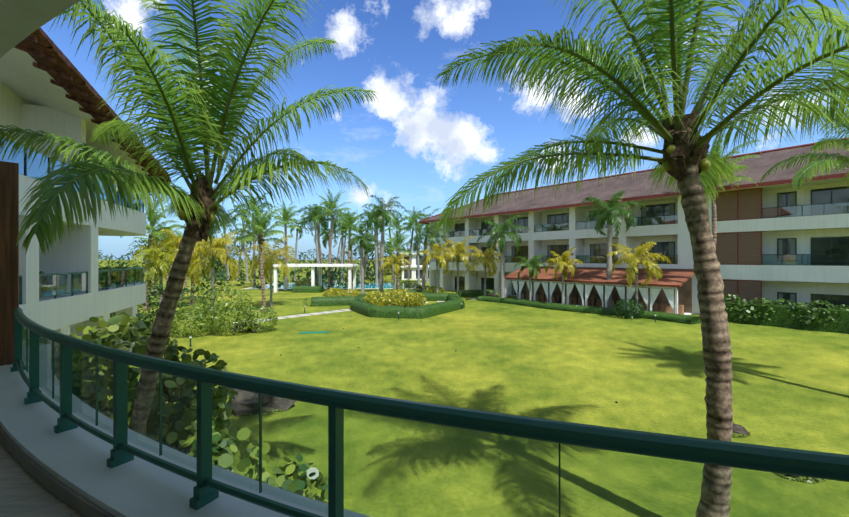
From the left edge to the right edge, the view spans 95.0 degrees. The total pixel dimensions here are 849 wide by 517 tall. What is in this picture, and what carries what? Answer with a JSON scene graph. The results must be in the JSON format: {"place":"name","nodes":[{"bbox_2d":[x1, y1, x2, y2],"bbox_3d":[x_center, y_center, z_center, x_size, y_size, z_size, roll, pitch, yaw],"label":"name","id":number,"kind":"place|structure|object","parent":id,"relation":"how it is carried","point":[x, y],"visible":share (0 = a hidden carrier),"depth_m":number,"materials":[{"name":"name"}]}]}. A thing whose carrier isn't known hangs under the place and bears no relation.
{"place":"outdoors","nodes":[
{"label":"outdoors","id":0,"kind":"place"},
{"bbox_2d":[0,0,80,366],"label":"ceiling overhang","id":1,"kind":"structure","parent":0,"point":[20,20],"depth_m":2.15,"materials":[{"name":"white paint"}]},
{"bbox_2d":[0,442,81,516],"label":"balcony floor","id":2,"kind":"structure","parent":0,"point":[23,493],"depth_m":2.63,"materials":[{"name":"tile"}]},
{"bbox_2d":[0,344,369,516],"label":"balcony ledge","id":3,"kind":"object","parent":2,"relation":"on","point":[75,459],"depth_m":2.70,"materials":[{"name":"paint"}]},
{"bbox_2d":[0,161,18,365],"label":"wood divider","id":4,"kind":"object","parent":3,"relation":"on","point":[9,233],"visible":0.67,"depth_m":5.38,"materials":[{"name":"wood"}]},
{"bbox_2d":[0,426,114,516],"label":"floor trim","id":5,"kind":"structure","parent":3,"relation":"attached to","point":[69,497],"depth_m":2.66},
{"bbox_2d":[10,307,848,516],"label":"balcony railing","id":6,"kind":"object","parent":3,"relation":"on","point":[207,488],"visible":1,"depth_m":1.94,"materials":[{"name":"metal"}]},
{"bbox_2d":[22,325,848,516],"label":"balcony glass","id":7,"kind":"object","parent":6,"relation":"in","point":[24,349],"visible":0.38,"depth_m":2.01,"materials":[{"name":"glass"}]},
{"bbox_2d":[26,328,559,516],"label":"balcony glass joints","id":8,"kind":"object","parent":7,"relation":"attached to","point":[260,431],"visible":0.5,"depth_m":2.61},
{"bbox_2d":[0,81,145,368],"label":"wing walls","id":9,"kind":"structure","parent":0,"point":[76,250],"depth_m":16.74,"materials":[{"name":"paint"}]},
{"bbox_2d":[0,47,150,184],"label":"roof soffit","id":10,"kind":"structure","parent":9,"relation":"attached to","point":[23,77],"depth_m":15.39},
{"bbox_2d":[19,267,143,303],"bbox_3d":[-14.458,1.035,15.556,2.721,0.955,21.393,0,0,-27],"label":"wing railing","id":11,"kind":"object","parent":9,"relation":"on","point":[72,293],"visible":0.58,"depth_m":16.28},
{"bbox_2d":[19,268,143,299],"bbox_3d":[-14.440,1.003,15.578,2.684,0.740,21.363,0,0,-27],"label":"glass rail","id":12,"kind":"object","parent":11,"relation":"in","point":[68,283],"visible":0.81,"depth_m":16.33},
{"bbox_2d":[21,153,143,212],"bbox_3d":[-14.451,-3.237,15.545,2.532,1.000,21.379,0,0,-26],"label":"balcony railing","id":13,"kind":"object","parent":9,"relation":"on","point":[69,174],"visible":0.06,"depth_m":14.33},
{"bbox_2d":[0,137,142,211],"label":"glass railing","id":14,"kind":"object","parent":13,"relation":"in","point":[34,172],"visible":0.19,"depth_m":13.59,"materials":[{"name":"teal"}]},
{"bbox_2d":[14,27,170,191],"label":"roof","id":15,"kind":"structure","parent":9,"relation":"on","point":[58,66],"depth_m":14.04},
{"bbox_2d":[41,0,848,259],"label":"sky","id":16,"kind":"structure","parent":0,"point":[422,141],"materials":[{"name":"blue"}]},
{"bbox_2d":[94,260,848,516],"bbox_3d":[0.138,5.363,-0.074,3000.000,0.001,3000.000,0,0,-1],"label":"ground","id":17,"kind":"structure","parent":0,"point":[790,387],"depth_m":15.44,"materials":[{"name":"plant"}]},
{"bbox_2d":[120,196,177,309],"bbox_3d":[-28.613,-0.550,40.884,5.645,11.830,5.576,0,0,-1],"label":"palm","id":18,"kind":"object","parent":17,"relation":"on","point":[152,219],"visible":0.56,"depth_m":40.41,"materials":[{"name":"green plant"}]},
{"bbox_2d":[133,223,175,293],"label":"palm","id":19,"kind":"object","parent":17,"relation":"on","point":[153,236],"visible":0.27,"depth_m":56.05,"materials":[{"name":"green plant"}]},
{"bbox_2d":[98,250,219,325],"bbox_3d":[-26.705,2.381,32.317,16.357,6.364,11.704,0,0,26],"label":"dark shrub","id":20,"kind":"object","parent":17,"relation":"on","point":[149,299],"visible":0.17,"depth_m":32.50,"materials":[{"name":"green plant"}]},
{"bbox_2d":[143,223,178,281],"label":"palm","id":21,"kind":"object","parent":17,"relation":"on","point":[167,275],"visible":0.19,"depth_m":53.28,"materials":[{"name":"green plant"}]},
{"bbox_2d":[129,239,192,303],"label":"palm tree","id":22,"kind":"object","parent":17,"relation":"on","point":[154,254],"visible":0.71,"depth_m":34.80,"materials":[{"name":"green plant"}]},
{"bbox_2d":[137,229,208,307],"bbox_3d":[-27.308,1.055,42.557,5.965,8.616,7.016,0,0,-1],"label":"palm tree","id":23,"kind":"object","parent":17,"relation":"on","point":[170,236],"visible":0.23,"depth_m":41.56,"materials":[{"name":"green plant"}]},
{"bbox_2d":[39,312,327,503],"bbox_3d":[-7.313,3.461,9.486,11.962,4.373,5.569,0,0,20],"label":"sea grape","id":24,"kind":"object","parent":17,"relation":"on","point":[118,327],"visible":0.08,"depth_m":8.66,"materials":[{"name":"green plant"}]},
{"bbox_2d":[0,0,378,435],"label":"palm","id":25,"kind":"object","parent":17,"relation":"on","point":[197,209],"visible":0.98,"depth_m":6.46,"materials":[{"name":"green plant"}]},
{"bbox_2d":[169,215,218,303],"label":"palm","id":26,"kind":"object","parent":17,"relation":"on","point":[192,283],"visible":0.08,"depth_m":45.80,"materials":[{"name":"green plant"}]},
{"bbox_2d":[166,231,249,309],"bbox_3d":[-20.680,1.069,37.593,6.765,8.588,6.628,0,0,-1],"label":"palm tree","id":27,"kind":"object","parent":17,"relation":"on","point":[219,251],"visible":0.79,"depth_m":37.04,"materials":[{"name":"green plant"}]},
{"bbox_2d":[141,368,281,488],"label":"sea grape stems","id":28,"kind":"object","parent":17,"relation":"on","point":[166,392],"depth_m":9.20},
{"bbox_2d":[170,284,278,336],"bbox_3d":[-14.405,3.766,28.458,7.361,3.591,5.551,0,0,-1],"label":"bush","id":29,"kind":"object","parent":17,"relation":"on","point":[217,324],"visible":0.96,"depth_m":27.90,"materials":[{"name":"green plant"}]},
{"bbox_2d":[216,212,238,281],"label":"palm","id":30,"kind":"object","parent":17,"relation":"on","point":[224,232],"visible":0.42,"depth_m":88.70,"materials":[{"name":"green plant"}]},
{"bbox_2d":[229,205,251,281],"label":"palm","id":31,"kind":"object","parent":17,"relation":"on","point":[245,246],"visible":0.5,"depth_m":88.71,"materials":[{"name":"green plant"}]},
{"bbox_2d":[234,230,255,279],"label":"palm","id":32,"kind":"object","parent":17,"relation":"on","point":[242,247],"visible":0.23,"depth_m":94.37,"materials":[{"name":"green plant"}]},
{"bbox_2d":[231,323,263,332],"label":"shrub","id":33,"kind":"object","parent":17,"relation":"on","point":[242,330],"visible":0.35,"depth_m":28.22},
{"bbox_2d":[236,193,272,289],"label":"palm","id":34,"kind":"object","parent":17,"relation":"on","point":[258,207],"visible":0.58,"depth_m":65.59,"materials":[{"name":"green plant"}]},
{"bbox_2d":[231,407,282,416],"bbox_3d":[-6.113,5.348,14.010,2.646,0.277,1.780,0,0,-1],"label":"rock","id":35,"kind":"object","parent":17,"relation":"on","point":[280,410],"depth_m":13.38,"materials":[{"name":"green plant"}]},
{"bbox_2d":[225,389,295,415],"bbox_3d":[-5.954,5.094,13.948,2.669,1.038,1.615,0,0,-1],"label":"rock","id":36,"kind":"object","parent":17,"relation":"on","point":[235,403],"depth_m":13.63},
{"bbox_2d":[230,201,291,312],"bbox_3d":[-16.384,-0.104,38.279,5.892,11.003,5.408,0,0,-1],"label":"palm","id":37,"kind":"object","parent":17,"relation":"on","point":[259,227],"visible":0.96,"depth_m":38.13,"materials":[{"name":"green plant"}]},
{"bbox_2d":[246,235,297,305],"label":"palm tree","id":38,"kind":"object","parent":17,"relation":"on","point":[269,255],"visible":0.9,"depth_m":43.16,"materials":[{"name":"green plant"}]},
{"bbox_2d":[116,238,428,291],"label":"trees","id":39,"kind":"object","parent":17,"relation":"on","point":[219,272],"visible":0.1,"depth_m":98.17,"materials":[{"name":"green plant"}]},
{"bbox_2d":[271,206,301,287],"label":"palm","id":40,"kind":"object","parent":17,"relation":"on","point":[286,217],"visible":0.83,"depth_m":71.25,"materials":[{"name":"green plant"}]},
{"bbox_2d":[273,200,299,262],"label":"palm","id":41,"kind":"object","parent":17,"relation":"on","point":[288,208],"visible":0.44,"depth_m":79.21,"materials":[{"name":"green plant"}]},
{"bbox_2d":[286,216,308,280],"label":"palm","id":42,"kind":"object","parent":17,"relation":"on","point":[300,232],"visible":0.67,"depth_m":88.70,"materials":[{"name":"green plant"}]},
{"bbox_2d":[295,279,318,285],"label":"yellow shrub","id":43,"kind":"object","parent":17,"relation":"on","point":[302,282],"visible":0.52,"depth_m":66.68,"materials":[{"name":"green plant"}]},
{"bbox_2d":[288,285,326,292],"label":"hedge","id":44,"kind":"object","parent":17,"relation":"on","point":[308,289],"depth_m":60.91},
{"bbox_2d":[294,201,333,281],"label":"palm","id":45,"kind":"object","parent":17,"relation":"on","point":[313,220],"visible":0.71,"depth_m":71.98,"materials":[{"name":"green plant"}]},
{"bbox_2d":[273,264,357,291],"bbox_3d":[-17.794,3.138,64.095,12.800,4.450,5.600,0,0,-1],"label":"pergola","id":46,"kind":"object","parent":17,"relation":"on","point":[320,266],"visible":0.71,"depth_m":61.60,"materials":[{"name":"white paint"}]},
{"bbox_2d":[299,204,335,263],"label":"palm","id":47,"kind":"object","parent":17,"relation":"on","point":[318,225],"visible":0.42,"depth_m":74.32,"materials":[{"name":"green plant"}]},
{"bbox_2d":[312,224,345,283],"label":"palm","id":48,"kind":"object","parent":17,"relation":"on","point":[326,238],"visible":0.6,"depth_m":82.06,"materials":[{"name":"green plant"}]},
{"bbox_2d":[303,295,357,306],"bbox_3d":[-10.351,4.845,44.747,6.903,1.073,1.883,0,0,-16],"label":"hedge","id":49,"kind":"object","parent":17,"relation":"on","point":[325,301],"depth_m":43.95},
{"bbox_2d":[250,283,414,288],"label":"pool","id":50,"kind":"structure","parent":17,"relation":"in","point":[385,285],"depth_m":77.03,"materials":[{"name":"teal liquid"}]},
{"bbox_2d":[314,188,351,290],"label":"palm","id":51,"kind":"object","parent":17,"relation":"on","point":[329,204],"visible":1,"depth_m":64.17,"materials":[{"name":"green plant"}]},
{"bbox_2d":[244,283,421,288],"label":"pool deck","id":52,"kind":"structure","parent":17,"relation":"on","point":[341,288],"depth_m":69.38,"materials":[{"name":"stone"}]},
{"bbox_2d":[237,194,265,286],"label":"palm","id":53,"kind":"object","parent":52,"relation":"on","point":[254,272],"visible":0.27,"depth_m":72.16,"materials":[{"name":"green plant"}]},
{"bbox_2d":[385,211,408,284],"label":"palm","id":54,"kind":"object","parent":52,"relation":"on","point":[394,223],"visible":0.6,"depth_m":79.39,"materials":[{"name":"green plant"}]},
{"bbox_2d":[401,206,430,284],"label":"palm","id":55,"kind":"object","parent":52,"relation":"on","point":[418,270],"visible":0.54,"depth_m":78.52,"materials":[{"name":"green plant"}]},
{"bbox_2d":[320,209,346,285],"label":"palm","id":56,"kind":"object","parent":17,"relation":"on","point":[334,223],"visible":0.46,"depth_m":76.12,"materials":[{"name":"green plant"}]},
{"bbox_2d":[322,288,360,296],"bbox_3d":[-10.679,4.568,49.995,4.905,1.850,2.161,0,0,-10],"label":"yellow shrub","id":57,"kind":"object","parent":17,"relation":"on","point":[344,293],"visible":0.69,"depth_m":49.66,"materials":[{"name":"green plant"}]},
{"bbox_2d":[328,212,358,282],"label":"palm","id":58,"kind":"object","parent":17,"relation":"on","point":[342,244],"visible":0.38,"depth_m":81.37,"materials":[{"name":"green plant"}]},
{"bbox_2d":[338,214,358,278],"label":"palm","id":59,"kind":"object","parent":17,"relation":"on","point":[344,244],"visible":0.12,"depth_m":96.74,"materials":[{"name":"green plant"}]},
{"bbox_2d":[336,209,364,286],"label":"palm","id":60,"kind":"object","parent":17,"relation":"on","point":[348,220],"visible":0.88,"depth_m":72.48,"materials":[{"name":"green plant"}]},
{"bbox_2d":[225,298,476,324],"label":"path stones","id":61,"kind":"object","parent":17,"relation":"on","point":[308,314],"visible":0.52,"depth_m":37.69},
{"bbox_2d":[343,219,379,293],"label":"palm","id":62,"kind":"object","parent":17,"relation":"on","point":[357,238],"visible":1,"depth_m":54.08,"materials":[{"name":"green plant"}]},
{"bbox_2d":[355,235,374,279],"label":"palm","id":63,"kind":"object","parent":17,"relation":"on","point":[365,255],"visible":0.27,"depth_m":96.77,"materials":[{"name":"green plant"}]},
{"bbox_2d":[354,209,380,285],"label":"palm","id":64,"kind":"object","parent":17,"relation":"on","point":[372,226],"visible":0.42,"depth_m":75.58,"materials":[{"name":"green plant"}]},
{"bbox_2d":[360,207,390,285],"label":"palm","id":65,"kind":"object","parent":17,"relation":"on","point":[376,257],"visible":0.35,"depth_m":75.53,"materials":[{"name":"green plant"}]},
{"bbox_2d":[367,211,387,281],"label":"palm","id":66,"kind":"object","parent":17,"relation":"on","point":[377,250],"visible":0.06,"depth_m":90.14,"materials":[{"name":"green plant"}]},
{"bbox_2d":[361,194,406,292],"bbox_3d":[-6.227,-2.233,58.552,6.552,15.193,5.877,0,0,-29],"label":"palm","id":67,"kind":"object","parent":17,"relation":"on","point":[383,215],"visible":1,"depth_m":58.16,"materials":[{"name":"green plant"}]},
{"bbox_2d":[370,238,400,277],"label":"palm","id":68,"kind":"object","parent":17,"relation":"on","point":[390,253],"visible":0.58,"depth_m":88.40,"materials":[{"name":"green plant"}]},
{"bbox_2d":[385,211,398,279],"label":"palm","id":69,"kind":"object","parent":17,"relation":"on","point":[392,224],"visible":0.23,"depth_m":95.76,"materials":[{"name":"green plant"}]},
{"bbox_2d":[376,252,410,289],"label":"palm tree","id":70,"kind":"object","parent":17,"relation":"on","point":[396,267],"visible":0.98,"depth_m":49.62,"materials":[{"name":"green plant"}]},
{"bbox_2d":[363,289,426,306],"bbox_3d":[-3.218,4.385,42.674,7.110,2.248,2.802,0,0,-12],"label":"yellow shrub","id":71,"kind":"object","parent":17,"relation":"on","point":[407,298],"visible":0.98,"depth_m":42.28,"materials":[{"name":"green plant"}]},
{"bbox_2d":[382,226,413,288],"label":"palm","id":72,"kind":"object","parent":17,"relation":"on","point":[398,239],"visible":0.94,"depth_m":54.18,"materials":[{"name":"green plant"}]},
{"bbox_2d":[349,292,464,318],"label":"hedge","id":73,"kind":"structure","parent":17,"relation":"on","point":[391,311],"depth_m":36.69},
{"bbox_2d":[393,281,421,289],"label":"yellow shrub","id":74,"kind":"object","parent":17,"relation":"on","point":[415,284],"visible":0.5,"depth_m":58.15,"materials":[{"name":"green plant"}]},
{"bbox_2d":[401,206,425,285],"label":"palm","id":75,"kind":"object","parent":17,"relation":"on","point":[415,217],"visible":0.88,"depth_m":73.44,"materials":[{"name":"green plant"}]},
{"bbox_2d":[400,253,428,279],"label":"buildings","id":76,"kind":"structure","parent":17,"relation":"on","point":[413,267],"depth_m":97.88,"materials":[{"name":"white paint"}]},
{"bbox_2d":[404,256,428,278],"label":"windows","id":77,"kind":"structure","parent":76,"relation":"attached to","point":[406,263],"depth_m":97.85,"materials":[{"name":"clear glass"}]},
{"bbox_2d":[404,221,447,289],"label":"palm","id":78,"kind":"object","parent":17,"relation":"on","point":[426,235],"visible":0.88,"depth_m":54.22,"materials":[{"name":"green plant"}]},
{"bbox_2d":[415,208,439,282],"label":"palm","id":79,"kind":"object","parent":17,"relation":"on","point":[429,215],"visible":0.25,"depth_m":83.72,"materials":[{"name":"green plant"}]},
{"bbox_2d":[416,240,454,292],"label":"palm tree","id":80,"kind":"object","parent":17,"relation":"on","point":[440,260],"visible":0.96,"depth_m":52.76,"materials":[{"name":"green plant"}]},
{"bbox_2d":[425,286,445,292],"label":"yellow shrub","id":81,"kind":"object","parent":17,"relation":"on","point":[429,290],"visible":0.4,"depth_m":54.10,"materials":[{"name":"green plant"}]},
{"bbox_2d":[438,236,478,293],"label":"palm tree","id":82,"kind":"object","parent":17,"relation":"on","point":[457,252],"visible":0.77,"depth_m":54.39,"materials":[{"name":"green plant"}]},
{"bbox_2d":[451,289,493,296],"bbox_3d":[7.188,4.866,55.053,6.978,1.034,1.874,0,0,-13],"label":"hedge","id":83,"kind":"object","parent":17,"relation":"on","point":[463,293],"depth_m":54.25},
{"bbox_2d":[465,241,505,295],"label":"palm tree","id":84,"kind":"object","parent":17,"relation":"on","point":[482,260],"visible":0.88,"depth_m":51.72,"materials":[{"name":"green plant"}]},
{"bbox_2d":[476,215,529,297],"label":"royal palm","id":85,"kind":"object","parent":17,"relation":"on","point":[501,240],"visible":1,"depth_m":47.64,"materials":[{"name":"green plant"}]},
{"bbox_2d":[514,255,545,299],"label":"palm tree","id":86,"kind":"object","parent":17,"relation":"on","point":[531,272],"visible":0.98,"depth_m":45.05,"materials":[{"name":"green plant"}]},
{"bbox_2d":[544,247,584,303],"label":"palm tree","id":87,"kind":"object","parent":17,"relation":"on","point":[560,265],"visible":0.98,"depth_m":41.52,"materials":[{"name":"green plant"}]},
{"bbox_2d":[473,295,700,324],"bbox_3d":[14.912,5.063,40.999,3.151,0.719,25.613,0,0,-40],"label":"hedge","id":88,"kind":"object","parent":17,"relation":"on","point":[681,318],"depth_m":38.13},
{"bbox_2d":[505,279,691,314],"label":"pavilion","id":89,"kind":"structure","parent":17,"relation":"on","point":[676,300],"depth_m":38.72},
{"bbox_2d":[505,280,673,312],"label":"curtains","id":90,"kind":"object","parent":89,"relation":"hanging from","point":[654,292],"visible":0.79,"depth_m":39.42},
{"bbox_2d":[517,292,683,313],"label":"wall","id":91,"kind":"structure","parent":17,"relation":"on","point":[597,302],"depth_m":42.62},
{"bbox_2d":[581,190,644,307],"bbox_3d":[18.806,-0.822,39.767,5.490,12.369,5.248,0,0,-27],"label":"royal palm","id":92,"kind":"object","parent":17,"relation":"on","point":[609,214],"visible":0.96,"depth_m":39.55,"materials":[{"name":"green plant"}]},
{"bbox_2d":[613,299,644,318],"bbox_3d":[18.405,4.567,35.184,2.680,2.008,2.753,0,0,-1],"label":"bush","id":93,"kind":"object","parent":17,"relation":"on","point":[627,306],"visible":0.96,"depth_m":34.66,"materials":[{"name":"green plant"}]},
{"bbox_2d":[427,177,848,314],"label":"walls","id":94,"kind":"structure","parent":17,"relation":"on","point":[804,282],"depth_m":37.79,"materials":[{"name":"paint"}]},
{"bbox_2d":[505,266,693,285],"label":"pavilion roof","id":95,"kind":"structure","parent":94,"relation":"on","point":[680,277],"depth_m":40.78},
{"bbox_2d":[505,277,679,286],"bbox_3d":[15.981,2.433,41.451,0.060,0.180,19.600,0,0,-40],"label":"fascia board","id":96,"kind":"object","parent":95,"relation":"attached to","point":[662,285],"depth_m":39.32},
{"bbox_2d":[423,140,848,220],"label":"roof","id":97,"kind":"object","parent":94,"relation":"on","point":[635,186],"depth_m":44.18,"materials":[{"name":"tile"}]},
{"bbox_2d":[419,137,848,223],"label":"fascia","id":98,"kind":"object","parent":97,"relation":"attached to","point":[822,177],"visible":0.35,"depth_m":39.62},
{"bbox_2d":[455,186,848,306],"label":"window frames","id":99,"kind":"structure","parent":94,"relation":"in","point":[674,242],"depth_m":34.15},
{"bbox_2d":[455,187,848,308],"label":"windows","id":100,"kind":"structure","parent":99,"relation":"in","point":[823,245],"depth_m":33.83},
{"bbox_2d":[716,188,761,302],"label":"panel frames","id":101,"kind":"structure","parent":94,"relation":"in","point":[737,237],"depth_m":34.70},
{"bbox_2d":[717,189,760,303],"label":"wall panels","id":102,"kind":"object","parent":101,"relation":"in","point":[749,244],"visible":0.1,"depth_m":34.62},
{"bbox_2d":[606,241,671,313],"bbox_3d":[19.390,1.877,35.231,5.230,6.971,4.930,0,0,29],"label":"palm tree","id":103,"kind":"object","parent":17,"relation":"on","point":[647,262],"visible":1,"depth_m":34.96,"materials":[{"name":"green plant"}]},
{"bbox_2d":[434,0,848,516],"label":"palm","id":104,"kind":"object","parent":17,"relation":"on","point":[685,161],"visible":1,"depth_m":6.77,"materials":[{"name":"green plant"}]},
{"bbox_2d":[674,130,761,315],"bbox_3d":[25.031,-2.748,33.448,6.351,16.355,6.120,0,0,-27],"label":"palm tree","id":105,"kind":"object","parent":17,"relation":"on","point":[714,217],"visible":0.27,"depth_m":32.56,"materials":[{"name":"green plant"}]},
{"bbox_2d":[732,422,749,436],"bbox_3d":[9.466,5.257,11.968,1.106,0.430,0.625,0,0,-1],"label":"rock","id":106,"kind":"object","parent":17,"relation":"on","point":[739,429],"visible":0.21,"depth_m":11.75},
{"bbox_2d":[731,432,751,437],"bbox_3d":[9.434,5.351,11.971,1.150,0.292,0.791,0,0,-1],"label":"grass patch","id":107,"kind":"object","parent":17,"relation":"on","point":[736,435],"visible":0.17,"depth_m":11.66,"materials":[{"name":"green plant"}]},
{"bbox_2d":[699,294,848,327],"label":"sea grape hedge","id":108,"kind":"object","parent":17,"relation":"on","point":[808,308],"visible":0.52,"depth_m":30.37,"materials":[{"name":"green plant"}]},
{"bbox_2d":[725,301,848,333],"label":"sea grape hedge","id":109,"kind":"object","parent":17,"relation":"on","point":[780,314],"depth_m":29.89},
{"bbox_2d":[777,473,825,482],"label":"low plants","id":110,"kind":"object","parent":17,"relation":"on","point":[801,478],"depth_m":9.35,"materials":[{"name":"green plant"}]},
{"bbox_2d":[760,50,848,190],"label":"palm","id":111,"kind":"object","parent":17,"relation":"on","point":[799,178],"visible":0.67,"depth_m":15.56,"materials":[{"name":"green plant"}]},
{"bbox_2d":[526,278,691,312],"bbox_3d":[19.619,3.553,44.536,0.040,3.380,18.800,0,0,-40],"label":"pavilion interior","id":112,"kind":"object","parent":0,"point":[685,294],"visible":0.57,"depth_m":40.94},
{"bbox_2d":[443,201,848,265],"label":"railing","id":113,"kind":"object","parent":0,"point":[677,223],"visible":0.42,"depth_m":32.87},
{"bbox_2d":[444,202,848,264],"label":"railing glass","id":114,"kind":"object","parent":113,"relation":"in","point":[830,208],"depth_m":38.42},
{"bbox_2d":[512,193,794,304],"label":"window curtains","id":115,"kind":"object","parent":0,"point":[792,241],"visible":0.4,"depth_m":40.45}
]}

